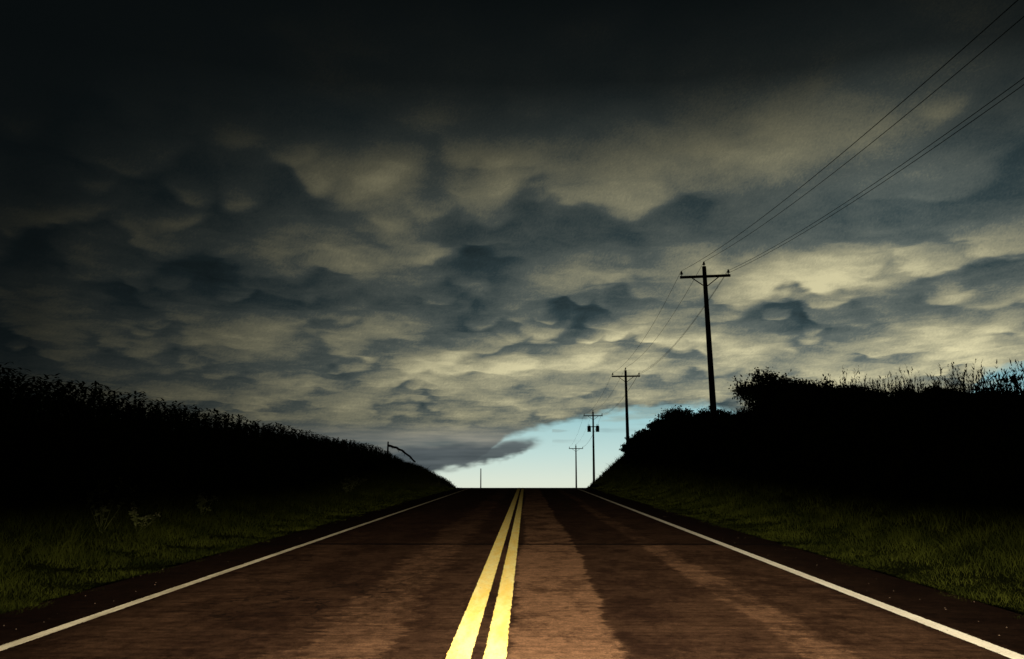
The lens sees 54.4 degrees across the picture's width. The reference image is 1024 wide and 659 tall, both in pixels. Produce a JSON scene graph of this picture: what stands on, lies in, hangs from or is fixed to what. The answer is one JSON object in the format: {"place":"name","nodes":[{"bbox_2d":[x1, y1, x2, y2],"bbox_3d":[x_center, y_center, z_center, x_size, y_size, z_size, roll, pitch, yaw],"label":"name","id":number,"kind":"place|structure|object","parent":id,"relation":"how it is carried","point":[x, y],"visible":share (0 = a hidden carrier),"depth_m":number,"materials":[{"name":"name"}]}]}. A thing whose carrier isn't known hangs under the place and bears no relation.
{"place":"outdoors","nodes":[
{"label":"outdoors","id":0,"kind":"place"},
{"bbox_2d":[0,0,1023,472],"bbox_3d":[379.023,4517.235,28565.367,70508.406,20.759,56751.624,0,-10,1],"label":"sky","id":1,"kind":"structure","parent":0,"point":[434,236],"depth_m":1676.49,"materials":[{"name":"grey"}]},
{"bbox_2d":[0,488,1023,658],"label":"road","id":2,"kind":"structure","parent":0,"point":[523,573],"depth_m":9.85,"materials":[{"name":"brown asphalt"}]},
{"bbox_2d":[0,388,1023,618],"bbox_3d":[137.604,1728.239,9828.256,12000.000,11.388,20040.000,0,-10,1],"label":"ground","id":3,"kind":"structure","parent":0,"point":[54,570],"depth_m":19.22,"materials":[{"name":"green plant"}]},
{"bbox_2d":[80,477,136,530],"bbox_3d":[-7.070,3.064,17.310,0.960,0.993,0.577,-5,-11,24],"label":"flowering weed","id":4,"kind":"object","parent":3,"relation":"on","point":[102,507],"visible":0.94,"depth_m":17.38,"materials":[{"name":"green plant"}]},
{"bbox_2d":[128,495,159,532],"bbox_3d":[-6.659,3.382,18.114,0.668,0.732,0.391,-2,-10,10],"label":"flowering weed","id":5,"kind":"object","parent":3,"relation":"on","point":[133,512],"visible":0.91,"depth_m":18.03,"materials":[{"name":"green plant"}]},
{"bbox_2d":[0,362,400,459],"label":"corn field","id":6,"kind":"structure","parent":3,"relation":"on","point":[116,409],"depth_m":34.63,"materials":[{"name":"green plant"}]},
{"bbox_2d":[195,492,217,514],"bbox_3d":[-7.108,3.983,22.730,0.523,0.697,0.561,-6,-12,32],"label":"flowering weed","id":7,"kind":"object","parent":3,"relation":"on","point":[202,499],"visible":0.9,"depth_m":22.81,"materials":[{"name":"green plant"}]},
{"bbox_2d":[313,446,457,489],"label":"roadside weeds","id":8,"kind":"object","parent":3,"relation":"on","point":[442,479],"visible":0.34,"depth_m":72.86,"materials":[{"name":"black plant"}]},
{"bbox_2d":[387,442,415,462],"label":"dead branch","id":9,"kind":"object","parent":3,"relation":"on","point":[399,449],"visible":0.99,"depth_m":93.54,"materials":[{"name":"wood"}]},
{"bbox_2d":[569,445,582,487],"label":"utility pole","id":10,"kind":"object","parent":3,"relation":"on","point":[575,450],"visible":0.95,"depth_m":198.15,"materials":[{"name":"brown wood"}]},
{"bbox_2d":[584,412,602,481],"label":"utility pole","id":11,"kind":"object","parent":3,"relation":"on","point":[592,426],"visible":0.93,"depth_m":147.12,"materials":[{"name":"brown wood"}]},
{"bbox_2d":[574,0,1017,440],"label":"power line","id":12,"kind":"object","parent":11,"relation":"attached to","point":[847,148],"visible":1,"depth_m":25.25,"materials":[{"name":"metal"}]},
{"bbox_2d":[585,84,1023,445],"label":"power line","id":13,"kind":"object","parent":11,"relation":"attached to","point":[861,196],"visible":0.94,"depth_m":31.43,"materials":[{"name":"metal"}]},
{"bbox_2d":[612,368,639,441],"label":"utility pole","id":14,"kind":"object","parent":3,"relation":"on","point":[626,405],"visible":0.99,"depth_m":99.59,"materials":[{"name":"brown wood"}]},
{"bbox_2d":[619,436,636,454],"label":"shrub","id":15,"kind":"object","parent":3,"relation":"on","point":[626,447],"visible":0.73,"depth_m":86.73,"materials":[{"name":"green plant"}]},
{"bbox_2d":[626,428,651,444],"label":"shrub","id":16,"kind":"object","parent":3,"relation":"on","point":[642,435],"visible":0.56,"depth_m":82.75,"materials":[{"name":"green plant"}]},
{"bbox_2d":[645,422,663,435],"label":"shrub","id":17,"kind":"object","parent":3,"relation":"on","point":[651,430],"visible":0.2,"depth_m":75.30,"materials":[{"name":"green plant"}]},
{"bbox_2d":[586,411,737,487],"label":"roadside weeds","id":18,"kind":"object","parent":3,"relation":"on","point":[687,436],"visible":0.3,"depth_m":60.53,"materials":[{"name":"black plant"}]},
{"bbox_2d":[650,405,701,432],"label":"shrub","id":19,"kind":"object","parent":3,"relation":"on","point":[670,418],"visible":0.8,"depth_m":71.27,"materials":[{"name":"green plant"}]},
{"bbox_2d":[680,262,730,420],"bbox_3d":[11.116,0.722,56.145,2.850,9.361,0.440,-2,-10,2],"label":"utility pole","id":20,"kind":"object","parent":3,"relation":"on","point":[712,394],"visible":0.91,"depth_m":56.16,"materials":[{"name":"brown wood"}]},
{"bbox_2d":[580,16,1023,439],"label":"power line","id":21,"kind":"object","parent":20,"relation":"attached to","point":[849,160],"visible":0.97,"depth_m":28.98,"materials":[{"name":"metal"}]},
{"bbox_2d":[601,78,1023,414],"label":"power line","id":22,"kind":"object","parent":20,"relation":"attached to","point":[862,191],"visible":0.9,"depth_m":31.93,"materials":[{"name":"metal"}]},
{"bbox_2d":[682,406,730,425],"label":"shrub","id":23,"kind":"object","parent":3,"relation":"on","point":[704,413],"visible":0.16,"depth_m":65.29,"materials":[{"name":"green plant"}]},
{"bbox_2d":[728,367,794,408],"bbox_3d":[13.427,3.369,51.889,4.082,3.027,4.034,0,-10,1],"label":"shrub","id":24,"kind":"object","parent":3,"relation":"on","point":[751,393],"visible":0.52,"depth_m":51.32,"materials":[{"name":"green plant"}]},
{"bbox_2d":[772,374,835,401],"bbox_3d":[14.864,3.461,50.103,3.478,2.370,3.864,-4,-11,20],"label":"shrub","id":25,"kind":"object","parent":3,"relation":"on","point":[795,383],"visible":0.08,"depth_m":49.60,"materials":[{"name":"green plant"}]},
{"bbox_2d":[770,380,846,410],"bbox_3d":[13.225,3.070,42.898,4.056,1.816,3.654,-10,-14,44],"label":"shrub","id":26,"kind":"object","parent":3,"relation":"on","point":[783,395],"visible":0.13,"depth_m":42.59,"materials":[{"name":"green plant"}]},
{"bbox_2d":[806,384,888,408],"bbox_3d":[12.785,2.769,37.066,3.490,1.363,3.192,0,-10,1],"label":"shrub","id":27,"kind":"object","parent":3,"relation":"on","point":[857,388],"visible":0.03,"depth_m":36.48,"materials":[{"name":"green plant"}]},
{"bbox_2d":[736,388,1023,428],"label":"tall weeds","id":28,"kind":"object","parent":3,"relation":"on","point":[762,408],"visible":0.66,"depth_m":27.80,"materials":[{"name":"black plant"}]},
{"bbox_2d":[756,357,1023,423],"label":"tall seed stalks","id":29,"kind":"object","parent":3,"relation":"on","point":[963,388],"visible":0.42,"depth_m":28.79,"materials":[{"name":"plant"}]},
{"bbox_2d":[866,385,959,414],"bbox_3d":[12.773,2.371,31.046,3.749,1.233,3.747,0,-10,1],"label":"shrub","id":30,"kind":"object","parent":3,"relation":"on","point":[901,389],"visible":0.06,"depth_m":30.40,"materials":[{"name":"green plant"}]},
{"bbox_2d":[933,374,1023,418],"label":"shrub","id":31,"kind":"object","parent":3,"relation":"on","point":[1011,378],"visible":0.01,"depth_m":25.35,"materials":[{"name":"green plant"}]}
]}

